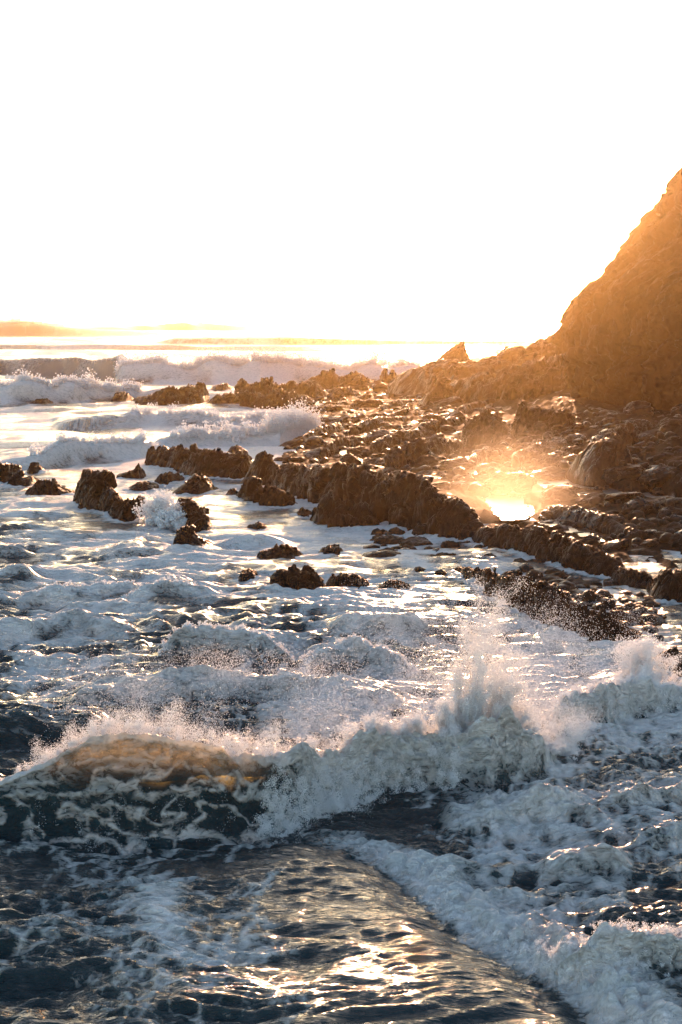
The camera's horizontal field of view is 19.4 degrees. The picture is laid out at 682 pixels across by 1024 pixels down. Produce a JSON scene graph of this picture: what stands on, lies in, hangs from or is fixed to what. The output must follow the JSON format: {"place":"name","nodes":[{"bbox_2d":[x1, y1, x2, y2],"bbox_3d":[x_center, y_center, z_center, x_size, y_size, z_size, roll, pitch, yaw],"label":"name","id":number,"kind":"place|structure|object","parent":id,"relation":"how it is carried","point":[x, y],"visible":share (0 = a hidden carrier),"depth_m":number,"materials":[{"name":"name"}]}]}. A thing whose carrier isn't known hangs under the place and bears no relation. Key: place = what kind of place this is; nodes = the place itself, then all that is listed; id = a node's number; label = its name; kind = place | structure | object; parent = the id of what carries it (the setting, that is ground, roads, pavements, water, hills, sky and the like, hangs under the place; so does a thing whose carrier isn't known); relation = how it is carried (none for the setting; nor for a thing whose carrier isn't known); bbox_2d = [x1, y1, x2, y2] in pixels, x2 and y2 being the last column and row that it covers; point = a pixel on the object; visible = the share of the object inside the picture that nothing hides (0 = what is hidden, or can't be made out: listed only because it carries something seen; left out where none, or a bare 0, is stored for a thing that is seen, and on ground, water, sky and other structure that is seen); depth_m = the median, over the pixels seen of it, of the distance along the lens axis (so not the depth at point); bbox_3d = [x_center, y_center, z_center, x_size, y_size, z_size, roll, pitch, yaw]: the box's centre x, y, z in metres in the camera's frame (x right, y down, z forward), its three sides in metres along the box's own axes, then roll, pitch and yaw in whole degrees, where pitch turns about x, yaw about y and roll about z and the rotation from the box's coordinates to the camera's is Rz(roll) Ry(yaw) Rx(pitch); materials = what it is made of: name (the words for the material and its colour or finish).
{"place":"outdoors","nodes":[
{"label":"outdoors","id":0,"kind":"place"},
{"bbox_2d":[0,323,681,1023],"bbox_3d":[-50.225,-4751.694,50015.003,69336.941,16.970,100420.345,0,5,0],"label":"sea water","id":1,"kind":"structure","parent":0,"point":[334,919],"depth_m":61.14,"materials":[{"name":"liquid"}]},
{"bbox_2d":[0,462,21,482],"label":"sea rock","id":2,"kind":"object","parent":1,"relation":"in","point":[7,470],"visible":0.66,"depth_m":186.26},
{"bbox_2d":[7,469,39,486],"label":"sea rock","id":3,"kind":"object","parent":1,"relation":"in","point":[18,478],"visible":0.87,"depth_m":182.15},
{"bbox_2d":[27,462,45,473],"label":"sea rock","id":4,"kind":"object","parent":1,"relation":"in","point":[34,467],"visible":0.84,"depth_m":198.26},
{"bbox_2d":[25,478,74,495],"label":"sea rock","id":5,"kind":"object","parent":1,"relation":"in","point":[53,487],"visible":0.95,"depth_m":172.84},
{"bbox_2d":[73,469,121,513],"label":"tooth rock","id":6,"kind":"object","parent":1,"relation":"in","point":[95,490],"visible":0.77,"depth_m":157.30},
{"bbox_2d":[0,311,215,325],"bbox_3d":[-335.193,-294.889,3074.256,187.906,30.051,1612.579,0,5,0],"label":"crest spray","id":7,"kind":"object","parent":1,"relation":"on","point":[12,320],"visible":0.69,"depth_m":2291.24,"materials":[{"name":"white"}]},
{"bbox_2d":[109,391,133,401],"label":"sea rock","id":8,"kind":"object","parent":1,"relation":"in","point":[121,396],"visible":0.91,"depth_m":375.46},
{"bbox_2d":[108,495,145,521],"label":"sea rock","id":9,"kind":"object","parent":1,"relation":"in","point":[122,509],"visible":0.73,"depth_m":149.75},
{"bbox_2d":[116,463,145,478],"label":"sea rock","id":10,"kind":"object","parent":1,"relation":"in","point":[138,472],"visible":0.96,"depth_m":192.43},
{"bbox_2d":[129,481,158,490],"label":"sea rock","id":11,"kind":"object","parent":1,"relation":"in","point":[143,486],"visible":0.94,"depth_m":180.43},
{"bbox_2d":[132,487,186,528],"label":"splash","id":12,"kind":"object","parent":1,"relation":"on","point":[160,511],"visible":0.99,"depth_m":146.27,"materials":[{"name":"white"}]},
{"bbox_2d":[0,685,334,851],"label":"crest spray","id":13,"kind":"object","parent":1,"relation":"on","point":[112,726],"visible":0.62,"depth_m":59.30,"materials":[{"name":"white"}]},
{"bbox_2d":[154,471,183,484],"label":"sea rock","id":14,"kind":"object","parent":1,"relation":"in","point":[165,478],"visible":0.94,"depth_m":185.91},
{"bbox_2d":[131,382,209,405],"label":"reef rock","id":15,"kind":"object","parent":1,"relation":"in","point":[197,393],"visible":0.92,"depth_m":365.10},
{"bbox_2d":[27,391,325,456],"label":"crest spray","id":16,"kind":"object","parent":1,"relation":"on","point":[295,419],"visible":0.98,"depth_m":247.09,"materials":[{"name":"white"}]},
{"bbox_2d":[173,524,212,545],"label":"sea rock","id":17,"kind":"object","parent":1,"relation":"in","point":[186,534],"visible":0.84,"depth_m":131.05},
{"bbox_2d":[177,497,211,532],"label":"sea rock","id":18,"kind":"object","parent":1,"relation":"in","point":[197,517],"visible":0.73,"depth_m":144.62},
{"bbox_2d":[173,473,218,494],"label":"sea rock","id":19,"kind":"object","parent":1,"relation":"in","point":[195,484],"visible":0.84,"depth_m":174.40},
{"bbox_2d":[0,339,432,392],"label":"crest spray","id":20,"kind":"object","parent":1,"relation":"on","point":[107,386],"visible":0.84,"depth_m":514.11,"materials":[{"name":"white"}]},
{"bbox_2d":[210,383,232,390],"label":"reef rock","id":21,"kind":"object","parent":1,"relation":"in","point":[222,387],"visible":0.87,"depth_m":434.69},
{"bbox_2d":[32,576,418,669],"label":"crest spray","id":22,"kind":"object","parent":1,"relation":"on","point":[240,626],"visible":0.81,"depth_m":89.19,"materials":[{"name":"white"}]},
{"bbox_2d":[238,568,257,581],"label":"sea rock","id":23,"kind":"object","parent":1,"relation":"in","point":[247,574],"visible":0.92,"depth_m":116.61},
{"bbox_2d":[257,543,302,559],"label":"sea rock","id":24,"kind":"object","parent":1,"relation":"in","point":[286,551],"visible":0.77,"depth_m":124.82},
{"bbox_2d":[270,564,325,589],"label":"sea rock","id":25,"kind":"object","parent":1,"relation":"in","point":[293,576],"visible":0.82,"depth_m":110.43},
{"bbox_2d":[318,544,342,554],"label":"sea rock","id":26,"kind":"object","parent":1,"relation":"in","point":[337,549],"visible":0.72,"depth_m":126.95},
{"bbox_2d":[253,683,435,844],"bbox_3d":[0.235,7.472,62.042,4.377,4.256,10.197,5,7,40],"label":"froth spray","id":27,"kind":"object","parent":1,"relation":"on","point":[332,803],"visible":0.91,"depth_m":61.38,"materials":[{"name":"white"}]},
{"bbox_2d":[326,572,369,588],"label":"sea rock","id":28,"kind":"object","parent":1,"relation":"in","point":[346,579],"visible":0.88,"depth_m":112.66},
{"bbox_2d":[377,579,410,588],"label":"sea rock","id":29,"kind":"object","parent":1,"relation":"in","point":[395,584],"visible":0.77,"depth_m":111.97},
{"bbox_2d":[420,571,613,790],"bbox_3d":[6.498,5.281,66.773,10.824,7.078,4.999,-5,7,-40],"label":"splash","id":30,"kind":"object","parent":1,"relation":"on","point":[465,711],"visible":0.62,"depth_m":64.59,"materials":[{"name":"white"}]},
{"bbox_2d":[421,887,681,990],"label":"crest spray","id":31,"kind":"object","parent":1,"relation":"on","point":[666,929],"visible":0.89,"depth_m":44.80,"materials":[{"name":"white"}]},
{"bbox_2d":[541,665,681,733],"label":"crest spray","id":32,"kind":"object","parent":1,"relation":"on","point":[619,681],"visible":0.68,"depth_m":74.88,"materials":[{"name":"white"}]},
{"bbox_2d":[604,633,681,684],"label":"splash","id":33,"kind":"object","parent":1,"relation":"on","point":[636,656],"visible":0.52,"depth_m":78.95,"materials":[{"name":"white"}]},
{"bbox_2d":[0,0,681,322],"label":"sky","id":34,"kind":"structure","parent":0,"point":[162,161],"materials":[{"name":"white"}]},
{"bbox_2d":[22,579,668,745],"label":"drifting spray","id":35,"kind":"object","parent":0,"point":[407,681],"visible":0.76,"depth_m":78.90,"materials":[{"name":"white"}]},
{"bbox_2d":[387,332,557,394],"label":"rocky headland","id":36,"kind":"structure","parent":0,"point":[420,379],"depth_m":379.48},
{"bbox_2d":[281,343,681,568],"bbox_3d":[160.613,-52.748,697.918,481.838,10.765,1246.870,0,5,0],"label":"rocky ground","id":37,"kind":"structure","parent":0,"point":[561,399],"depth_m":194.61,"materials":[{"name":"stone"}]},
{"bbox_2d":[145,443,251,478],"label":"rock ledge","id":38,"kind":"object","parent":37,"relation":"on","point":[191,460],"visible":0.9,"depth_m":193.75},
{"bbox_2d":[206,392,234,403],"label":"reef rock","id":39,"kind":"object","parent":37,"relation":"on","point":[226,398],"visible":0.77,"depth_m":359.54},
{"bbox_2d":[240,450,279,485],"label":"rock block","id":40,"kind":"object","parent":37,"relation":"on","point":[264,466],"visible":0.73,"depth_m":180.81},
{"bbox_2d":[236,476,297,506],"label":"crag","id":41,"kind":"structure","parent":37,"relation":"on","point":[253,489],"depth_m":161.44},
{"bbox_2d":[233,387,312,408],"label":"reef rock","id":42,"kind":"object","parent":37,"relation":"on","point":[250,397],"visible":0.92,"depth_m":355.13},
{"bbox_2d":[234,376,326,398],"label":"reef rock","id":43,"kind":"object","parent":37,"relation":"on","point":[313,389],"visible":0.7,"depth_m":392.13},
{"bbox_2d":[279,439,302,446],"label":"boulder","id":44,"kind":"object","parent":37,"relation":"on","point":[293,443],"visible":0.73,"depth_m":235.76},
{"bbox_2d":[304,436,322,445],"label":"boulder","id":45,"kind":"object","parent":37,"relation":"on","point":[313,440],"visible":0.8,"depth_m":233.48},
{"bbox_2d":[303,447,333,458],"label":"boulder","id":46,"kind":"object","parent":37,"relation":"on","point":[315,452],"visible":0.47,"depth_m":215.92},
{"bbox_2d":[302,423,346,440],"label":"slab rock","id":47,"kind":"object","parent":37,"relation":"on","point":[328,429],"visible":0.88,"depth_m":253.88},
{"bbox_2d":[321,405,343,412],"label":"boulder","id":48,"kind":"object","parent":37,"relation":"on","point":[336,408],"visible":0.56,"depth_m":322.15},
{"bbox_2d":[317,414,349,425],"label":"boulder","id":49,"kind":"object","parent":37,"relation":"on","point":[334,418],"visible":0.32,"depth_m":269.82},
{"bbox_2d":[304,368,372,388],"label":"reef rock","id":50,"kind":"object","parent":37,"relation":"on","point":[329,379],"visible":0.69,"depth_m":447.13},
{"bbox_2d":[319,435,364,458],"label":"slab rock","id":51,"kind":"object","parent":37,"relation":"on","point":[345,441],"visible":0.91,"depth_m":221.04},
{"bbox_2d":[326,386,360,399],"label":"reef rock","id":52,"kind":"object","parent":37,"relation":"on","point":[338,393],"visible":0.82,"depth_m":385.75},
{"bbox_2d":[310,491,379,527],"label":"crag","id":53,"kind":"structure","parent":37,"relation":"on","point":[328,511],"depth_m":145.41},
{"bbox_2d":[340,453,361,465],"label":"boulder","id":54,"kind":"object","parent":37,"relation":"on","point":[348,458],"visible":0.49,"depth_m":195.88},
{"bbox_2d":[346,446,370,455],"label":"boulder","id":55,"kind":"object","parent":37,"relation":"on","point":[355,450],"visible":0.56,"depth_m":212.96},
{"bbox_2d":[350,399,382,407],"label":"boulder","id":56,"kind":"object","parent":37,"relation":"on","point":[368,403],"visible":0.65,"depth_m":335.30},
{"bbox_2d":[270,461,483,539],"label":"rock ledge","id":57,"kind":"object","parent":37,"relation":"on","point":[409,501],"visible":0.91,"depth_m":146.91,"materials":[{"name":"stone"}]},
{"bbox_2d":[349,415,406,435],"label":"slab rock","id":58,"kind":"object","parent":37,"relation":"on","point":[368,424],"visible":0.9,"depth_m":258.58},
{"bbox_2d":[364,429,392,443],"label":"boulder","id":59,"kind":"object","parent":37,"relation":"on","point":[370,437],"visible":0.34,"depth_m":232.48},
{"bbox_2d":[371,380,387,391],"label":"boulder","id":60,"kind":"object","parent":37,"relation":"on","point":[378,385],"visible":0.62,"depth_m":421.36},
{"bbox_2d":[362,550,400,557],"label":"loaf rock","id":61,"kind":"object","parent":37,"relation":"on","point":[382,554],"visible":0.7,"depth_m":125.17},
{"bbox_2d":[379,368,396,382],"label":"reef rock","id":62,"kind":"object","parent":37,"relation":"on","point":[384,376],"visible":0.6,"depth_m":463.85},
{"bbox_2d":[379,398,420,409],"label":"slab rock","id":63,"kind":"object","parent":37,"relation":"on","point":[388,405],"visible":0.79,"depth_m":323.32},
{"bbox_2d":[370,429,433,452],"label":"slab rock","id":64,"kind":"object","parent":37,"relation":"on","point":[394,439],"visible":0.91,"depth_m":222.94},
{"bbox_2d":[398,536,432,546],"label":"boulder","id":65,"kind":"object","parent":37,"relation":"on","point":[412,541],"visible":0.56,"depth_m":133.47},
{"bbox_2d":[411,523,426,535],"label":"boulder","id":66,"kind":"object","parent":37,"relation":"on","point":[419,529],"visible":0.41,"depth_m":139.91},
{"bbox_2d":[383,436,463,468],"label":"slab rock","id":67,"kind":"object","parent":37,"relation":"on","point":[396,457],"visible":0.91,"depth_m":199.32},
{"bbox_2d":[414,455,438,466],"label":"boulder","id":68,"kind":"object","parent":37,"relation":"on","point":[428,460],"visible":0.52,"depth_m":190.65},
{"bbox_2d":[419,377,454,404],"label":"rock block","id":69,"kind":"object","parent":37,"relation":"on","point":[442,388],"visible":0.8,"depth_m":319.45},
{"bbox_2d":[416,416,467,432],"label":"slab rock","id":70,"kind":"object","parent":37,"relation":"on","point":[434,425],"visible":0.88,"depth_m":244.87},
{"bbox_2d":[433,396,463,404],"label":"boulder","id":71,"kind":"object","parent":37,"relation":"on","point":[455,399],"visible":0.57,"depth_m":313.48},
{"bbox_2d":[440,540,460,547],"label":"boulder","id":72,"kind":"object","parent":37,"relation":"on","point":[449,544],"visible":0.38,"depth_m":131.45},
{"bbox_2d":[436,341,470,361],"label":"pinnacle","id":73,"kind":"object","parent":37,"relation":"on","point":[459,352],"visible":0.3,"depth_m":437.83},
{"bbox_2d":[440,457,474,470],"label":"boulder","id":74,"kind":"object","parent":37,"relation":"on","point":[462,462],"visible":0.85,"depth_m":185.40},
{"bbox_2d":[448,399,495,413],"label":"slab rock","id":75,"kind":"object","parent":37,"relation":"on","point":[467,408],"visible":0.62,"depth_m":282.01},
{"bbox_2d":[282,390,681,641],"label":"rubble","id":76,"kind":"object","parent":37,"relation":"on","point":[553,576],"visible":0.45,"depth_m":153.14,"materials":[{"name":"stone"}]},
{"bbox_2d":[460,409,508,448],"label":"rock block","id":77,"kind":"object","parent":37,"relation":"on","point":[487,426],"visible":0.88,"depth_m":214.47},
{"bbox_2d":[466,447,502,464],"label":"slab rock","id":78,"kind":"object","parent":37,"relation":"on","point":[482,456],"visible":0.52,"depth_m":193.79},
{"bbox_2d":[482,472,535,494],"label":"boulder","id":79,"kind":"object","parent":37,"relation":"on","point":[499,483],"visible":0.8,"depth_m":165.52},
{"bbox_2d":[453,566,570,610],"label":"rubble bank","id":80,"kind":"structure","parent":37,"relation":"on","point":[532,594],"depth_m":105.19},
{"bbox_2d":[450,352,575,403],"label":"rocky mound","id":81,"kind":"object","parent":37,"relation":"on","point":[532,378],"visible":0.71,"depth_m":305.79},
{"bbox_2d":[511,440,563,467],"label":"slab rock","id":82,"kind":"object","parent":37,"relation":"on","point":[518,458],"visible":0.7,"depth_m":189.26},
{"bbox_2d":[509,400,576,436],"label":"rock block","id":83,"kind":"object","parent":37,"relation":"on","point":[526,418],"visible":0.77,"depth_m":214.24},
{"bbox_2d":[529,453,561,469],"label":"boulder","id":84,"kind":"object","parent":37,"relation":"on","point":[545,460],"visible":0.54,"depth_m":181.75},
{"bbox_2d":[529,466,565,480],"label":"boulder","id":85,"kind":"object","parent":37,"relation":"on","point":[551,473],"visible":0.68,"depth_m":175.73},
{"bbox_2d":[471,523,626,575],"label":"rock ledge","id":86,"kind":"object","parent":37,"relation":"on","point":[538,543],"visible":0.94,"depth_m":123.25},
{"bbox_2d":[539,485,578,502],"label":"boulder","id":87,"kind":"object","parent":37,"relation":"on","point":[564,492],"visible":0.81,"depth_m":158.66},
{"bbox_2d":[540,522,604,541],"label":"pool water","id":88,"kind":"structure","parent":37,"relation":"on","point":[572,530],"depth_m":138.70,"materials":[{"name":"grey liquid"}]},
{"bbox_2d":[519,604,642,641],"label":"slick rock","id":89,"kind":"object","parent":37,"relation":"on","point":[607,626],"visible":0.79,"depth_m":94.59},
{"bbox_2d":[544,504,626,534],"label":"slab rock","id":90,"kind":"object","parent":37,"relation":"on","point":[580,516],"visible":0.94,"depth_m":142.73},
{"bbox_2d":[580,590,596,600],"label":"boulder","id":91,"kind":"object","parent":37,"relation":"on","point":[589,594],"visible":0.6,"depth_m":107.11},
{"bbox_2d":[575,492,603,506],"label":"boulder","id":92,"kind":"object","parent":37,"relation":"on","point":[583,501],"visible":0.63,"depth_m":155.05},
{"bbox_2d":[582,535,600,544],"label":"boulder","id":93,"kind":"object","parent":37,"relation":"on","point":[590,539],"visible":0.86,"depth_m":133.05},
{"bbox_2d":[567,433,634,486],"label":"rock block","id":94,"kind":"object","parent":37,"relation":"on","point":[592,460],"visible":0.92,"depth_m":169.99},
{"bbox_2d":[589,513,624,531],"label":"boulder","id":95,"kind":"object","parent":37,"relation":"on","point":[600,520],"visible":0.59,"depth_m":140.45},
{"bbox_2d":[601,463,642,483],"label":"boulder","id":96,"kind":"object","parent":37,"relation":"on","point":[613,475],"visible":0.95,"depth_m":167.12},
{"bbox_2d":[609,610,634,622],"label":"boulder","id":97,"kind":"object","parent":37,"relation":"on","point":[614,613],"visible":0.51,"depth_m":100.48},
{"bbox_2d":[604,492,644,501],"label":"boulder","id":98,"kind":"object","parent":37,"relation":"on","point":[626,496],"visible":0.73,"depth_m":153.44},
{"bbox_2d":[590,420,660,445],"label":"slab rock","id":99,"kind":"object","parent":37,"relation":"on","point":[627,432],"visible":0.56,"depth_m":192.74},
{"bbox_2d":[609,566,653,588],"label":"rock ledge","id":100,"kind":"object","parent":37,"relation":"on","point":[632,577],"visible":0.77,"depth_m":113.92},
{"bbox_2d":[627,528,647,538],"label":"boulder","id":101,"kind":"object","parent":37,"relation":"on","point":[635,533],"visible":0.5,"depth_m":133.09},
{"bbox_2d":[623,400,653,415],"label":"boulder","id":102,"kind":"object","parent":37,"relation":"on","point":[640,407],"visible":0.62,"depth_m":225.72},
{"bbox_2d":[621,496,660,514],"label":"boulder","id":103,"kind":"object","parent":37,"relation":"on","point":[647,506],"visible":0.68,"depth_m":146.79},
{"bbox_2d":[632,606,657,615],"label":"boulder","id":104,"kind":"object","parent":37,"relation":"on","point":[642,610],"visible":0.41,"depth_m":102.20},
{"bbox_2d":[633,429,658,441],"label":"boulder","id":105,"kind":"object","parent":37,"relation":"on","point":[645,436],"visible":0.87,"depth_m":191.58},
{"bbox_2d":[639,463,681,489],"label":"boulder","id":106,"kind":"object","parent":37,"relation":"on","point":[660,474],"visible":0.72,"depth_m":163.00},
{"bbox_2d":[646,567,681,602],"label":"rock block","id":107,"kind":"object","parent":37,"relation":"on","point":[666,584],"visible":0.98,"depth_m":107.82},
{"bbox_2d":[654,645,681,676],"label":"sea rock","id":108,"kind":"object","parent":37,"relation":"on","point":[674,650],"visible":0.29,"depth_m":85.44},
{"bbox_2d":[656,505,681,518],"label":"boulder","id":109,"kind":"object","parent":37,"relation":"on","point":[669,511],"visible":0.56,"depth_m":143.23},
{"bbox_2d":[657,419,681,432],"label":"boulder","id":110,"kind":"object","parent":37,"relation":"on","point":[669,425],"visible":0.77,"depth_m":184.87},
{"bbox_2d":[668,533,681,547],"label":"boulder","id":111,"kind":"object","parent":37,"relation":"on","point":[675,540],"visible":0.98,"depth_m":131.17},
{"bbox_2d":[482,494,533,519],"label":"pool water","id":112,"kind":"structure","parent":0,"point":[505,506],"depth_m":154.34,"materials":[{"name":"grey liquid"}]},
{"bbox_2d":[537,479,681,498],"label":"stream water","id":113,"kind":"structure","parent":0,"point":[608,491],"depth_m":168.37,"materials":[{"name":"grey liquid"}]},
{"bbox_2d":[562,167,681,410],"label":"cliff","id":114,"kind":"structure","parent":0,"point":[622,336],"depth_m":249.83,"materials":[{"name":"stone"}]},
{"bbox_2d":[552,201,658,354],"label":"cliff shoulder","id":115,"kind":"object","parent":114,"relation":"attached to","point":[647,218],"visible":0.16,"depth_m":326.18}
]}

